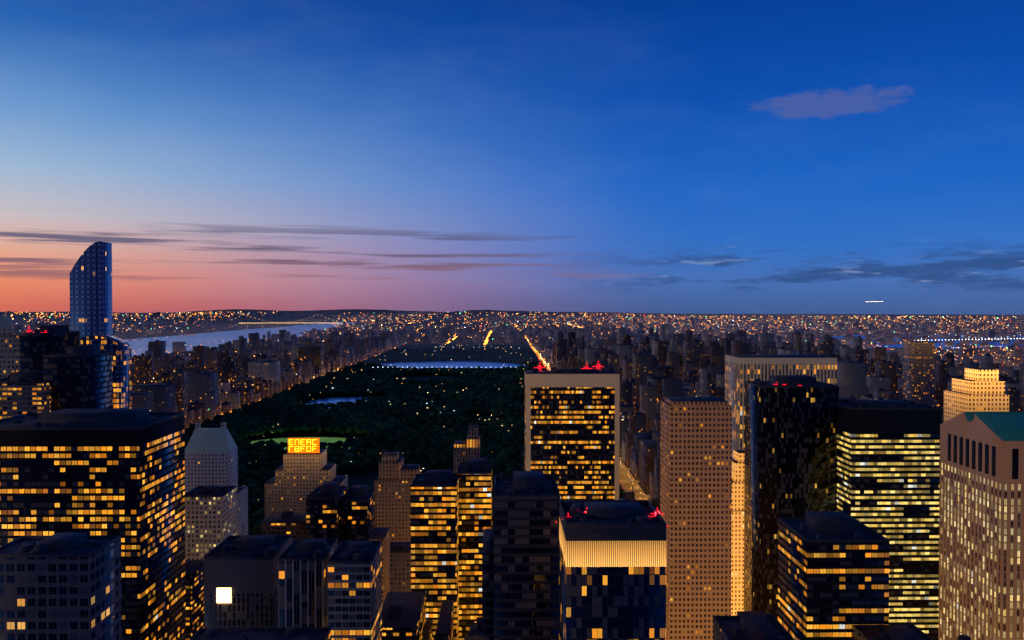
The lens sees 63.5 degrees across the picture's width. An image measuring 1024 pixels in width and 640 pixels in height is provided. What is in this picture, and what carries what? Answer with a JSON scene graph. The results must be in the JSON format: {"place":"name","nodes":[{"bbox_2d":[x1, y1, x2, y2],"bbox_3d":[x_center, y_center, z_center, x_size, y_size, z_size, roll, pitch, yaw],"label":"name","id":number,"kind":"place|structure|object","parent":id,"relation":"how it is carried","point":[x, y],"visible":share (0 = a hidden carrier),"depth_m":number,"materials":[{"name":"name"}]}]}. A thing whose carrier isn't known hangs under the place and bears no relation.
{"place":"outdoors","nodes":[
{"label":"outdoors","id":0,"kind":"place"},
{"bbox_2d":[125,322,355,356],"bbox_3d":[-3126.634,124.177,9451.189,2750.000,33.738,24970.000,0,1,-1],"label":"river","id":1,"kind":"structure","parent":0,"point":[180,338],"depth_m":7061.03,"materials":[{"name":"blue liquid"}]},
{"bbox_2d":[306,397,373,407],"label":"lake","id":2,"kind":"structure","parent":0,"point":[337,399],"depth_m":2102.28,"materials":[{"name":"blue liquid"}]},
{"bbox_2d":[243,353,624,528],"bbox_3d":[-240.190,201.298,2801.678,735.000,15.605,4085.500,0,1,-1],"label":"park floor","id":3,"kind":"structure","parent":0,"point":[364,476],"depth_m":1521.15,"materials":[{"name":"green plant"}]},
{"bbox_2d":[250,344,546,409],"bbox_3d":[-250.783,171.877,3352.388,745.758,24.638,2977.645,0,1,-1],"label":"park trees","id":4,"kind":"object","parent":3,"relation":"on","point":[486,386],"visible":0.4,"depth_m":2461.94,"materials":[{"name":"green plant"}]},
{"bbox_2d":[376,360,527,368],"bbox_3d":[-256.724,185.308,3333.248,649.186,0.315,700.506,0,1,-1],"label":"reservoir","id":5,"kind":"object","parent":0,"point":[458,364],"depth_m":3417.85,"materials":[{"name":"blue liquid"}]},
{"bbox_2d":[0,0,1023,314],"label":"sky","id":6,"kind":"structure","parent":0,"point":[670,156],"materials":[{"name":"blue"}]},
{"bbox_2d":[1,309,1023,501],"bbox_3d":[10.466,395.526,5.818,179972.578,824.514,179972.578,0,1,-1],"label":"ground","id":7,"kind":"structure","parent":0,"point":[322,319],"depth_m":14264.96,"materials":[{"name":"grey"}]},
{"bbox_2d":[0,315,19,378],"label":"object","id":8,"kind":"structure","parent":7,"relation":"on","point":[9,351],"depth_m":601.34,"materials":[{"name":"grey concrete"}]},
{"bbox_2d":[0,367,50,418],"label":"office building","id":9,"kind":"structure","parent":7,"relation":"on","point":[24,392],"depth_m":536.55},
{"bbox_2d":[0,507,121,639],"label":"office building","id":10,"kind":"structure","parent":7,"relation":"on","point":[63,586],"depth_m":269.18,"materials":[{"name":"grey concrete"}]},
{"bbox_2d":[20,325,111,411],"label":"high-rise building","id":11,"kind":"structure","parent":7,"relation":"on","point":[76,374],"depth_m":560.84,"materials":[{"name":"glass"}]},
{"bbox_2d":[0,407,185,639],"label":"office building","id":12,"kind":"structure","parent":7,"relation":"on","point":[104,472],"depth_m":438.71,"materials":[{"name":"black glass"}]},
{"bbox_2d":[70,241,131,408],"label":"tower","id":13,"kind":"structure","parent":7,"relation":"on","point":[91,296],"depth_m":635.13,"materials":[{"name":"blue glass"}]},
{"bbox_2d":[185,476,236,559],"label":"white tower","id":14,"kind":"structure","parent":7,"relation":"on","point":[210,517],"depth_m":559.35,"materials":[{"name":"grey concrete"}]},
{"bbox_2d":[185,422,247,534],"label":"high-rise building","id":15,"kind":"structure","parent":7,"relation":"on","point":[210,453],"depth_m":721.48,"materials":[{"name":"concrete"}]},
{"bbox_2d":[204,535,291,627],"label":"office building","id":16,"kind":"structure","parent":7,"relation":"on","point":[240,581],"depth_m":429.11,"materials":[{"name":"grey concrete"}]},
{"bbox_2d":[265,438,347,518],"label":"stepped high-rise building","id":17,"kind":"structure","parent":7,"relation":"on","point":[304,471],"depth_m":734.96,"materials":[{"name":"brown concrete"}]},
{"bbox_2d":[278,539,337,627],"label":"office building","id":18,"kind":"structure","parent":7,"relation":"on","point":[302,585],"depth_m":400.42,"materials":[{"name":"grey concrete"}]},
{"bbox_2d":[306,480,374,544],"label":"dark tower offices","id":19,"kind":"structure","parent":7,"relation":"on","point":[335,510],"depth_m":610.33,"materials":[{"name":"black glass"}]},
{"bbox_2d":[327,526,381,639],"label":"office building","id":20,"kind":"structure","parent":7,"relation":"on","point":[354,570],"depth_m":385.77,"materials":[{"name":"grey concrete"}]},
{"bbox_2d":[368,452,421,604],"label":"high-rise building","id":21,"kind":"structure","parent":7,"relation":"on","point":[394,479],"depth_m":690.84,"materials":[{"name":"stone"}]},
{"bbox_2d":[184,401,623,534],"bbox_3d":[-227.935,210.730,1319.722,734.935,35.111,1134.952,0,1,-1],"label":"park trees","id":22,"kind":"object","parent":7,"relation":"on","point":[376,423],"visible":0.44,"depth_m":1458.47,"materials":[{"name":"green plant"}]},
{"bbox_2d":[21,326,801,526],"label":"red rooftop lights","id":23,"kind":"object","parent":7,"relation":"on","point":[598,366],"visible":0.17,"depth_m":610.15},
{"bbox_2d":[411,470,458,639],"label":"office tower","id":24,"kind":"structure","parent":7,"relation":"on","point":[435,535],"depth_m":521.24,"materials":[{"name":"black glass"}]},
{"bbox_2d":[454,425,479,473],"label":"building","id":25,"kind":"structure","parent":7,"relation":"on","point":[469,447],"depth_m":745.99,"materials":[{"name":"concrete"}]},
{"bbox_2d":[457,458,491,639],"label":"office tower","id":26,"kind":"structure","parent":7,"relation":"on","point":[474,475],"depth_m":546.53,"materials":[{"name":"black glass"}]},
{"bbox_2d":[0,308,1023,363],"bbox_3d":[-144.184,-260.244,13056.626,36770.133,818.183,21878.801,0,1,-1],"label":"city lights","id":27,"kind":"object","parent":7,"relation":"on","point":[684,323],"visible":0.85,"depth_m":6892.88},
{"bbox_2d":[0,311,1023,639],"bbox_3d":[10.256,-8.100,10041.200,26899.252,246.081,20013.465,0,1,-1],"label":"city blocks","id":28,"kind":"structure","parent":7,"relation":"on","point":[638,361],"depth_m":2317.41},
{"bbox_2d":[5,311,1023,494],"bbox_3d":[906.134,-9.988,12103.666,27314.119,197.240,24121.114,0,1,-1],"label":"city light points","id":29,"kind":"structure","parent":7,"relation":"on","point":[486,340],"depth_m":10220.64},
{"bbox_2d":[482,471,559,639],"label":"high-rise building","id":30,"kind":"structure","parent":7,"relation":"on","point":[520,574],"depth_m":351.30,"materials":[{"name":"black concrete"}]},
{"bbox_2d":[190,613,932,639],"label":"foreground rooftops","id":31,"kind":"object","parent":7,"relation":"on","point":[769,626],"depth_m":359.61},
{"bbox_2d":[487,337,648,499],"bbox_3d":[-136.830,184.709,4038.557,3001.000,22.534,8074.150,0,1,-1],"label":"street","id":32,"kind":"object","parent":7,"relation":"on","point":[625,480],"depth_m":1156.42,"materials":[{"name":"asphalt"}]},
{"bbox_2d":[525,367,619,499],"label":"skyscraper","id":33,"kind":"structure","parent":7,"relation":"on","point":[572,431],"depth_m":616.36,"materials":[{"name":"black glass"}]},
{"bbox_2d":[136,351,1012,620],"bbox_3d":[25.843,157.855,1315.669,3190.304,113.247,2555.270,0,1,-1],"label":"roof water tanks","id":34,"kind":"object","parent":7,"relation":"on","point":[390,610],"visible":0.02,"depth_m":1286.02,"materials":[{"name":"brown wood"}]},
{"bbox_2d":[559,486,665,639],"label":"office building","id":35,"kind":"structure","parent":7,"relation":"on","point":[612,569],"depth_m":301.45,"materials":[{"name":"glass"}]},
{"bbox_2d":[660,397,731,639],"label":"tower","id":36,"kind":"structure","parent":7,"relation":"on","point":[696,471],"depth_m":537.12,"materials":[{"name":"brown concrete"}]},
{"bbox_2d":[731,450,744,615],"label":"high-rise building","id":37,"kind":"structure","parent":7,"relation":"on","point":[737,559],"depth_m":644.92,"materials":[{"name":"beige concrete"}]},
{"bbox_2d":[725,355,836,456],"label":"tower building","id":38,"kind":"structure","parent":7,"relation":"on","point":[740,370],"depth_m":683.11,"materials":[{"name":"grey concrete"}]},
{"bbox_2d":[744,371,838,619],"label":"skyscraper","id":39,"kind":"structure","parent":7,"relation":"on","point":[790,461],"depth_m":587.80,"materials":[{"name":"black glass"}]},
{"bbox_2d":[837,389,940,639],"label":"office tower","id":40,"kind":"structure","parent":7,"relation":"on","point":[888,469],"depth_m":564.64,"materials":[{"name":"black glass"}]},
{"bbox_2d":[903,341,934,405],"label":"building","id":41,"kind":"structure","parent":7,"relation":"on","point":[918,375],"depth_m":1107.55,"materials":[{"name":"brown concrete"}]},
{"bbox_2d":[830,334,1023,347],"bbox_3d":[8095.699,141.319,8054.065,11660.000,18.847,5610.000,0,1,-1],"label":"river","id":42,"kind":"structure","parent":7,"relation":"on","point":[995,343],"depth_m":6064.50,"materials":[{"name":"blue liquid"}]},
{"bbox_2d":[944,368,1008,421],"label":"stepped high-rise building","id":43,"kind":"structure","parent":7,"relation":"on","point":[978,390],"depth_m":658.94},
{"bbox_2d":[938,412,1023,639],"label":"skyscraper","id":44,"kind":"structure","parent":7,"relation":"on","point":[981,550],"depth_m":453.70,"materials":[{"name":"beige stone"}]},
{"bbox_2d":[778,511,888,639],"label":"office building","id":45,"kind":"structure","parent":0,"point":[833,575],"depth_m":383.46,"materials":[{"name":"black glass"}]}
]}

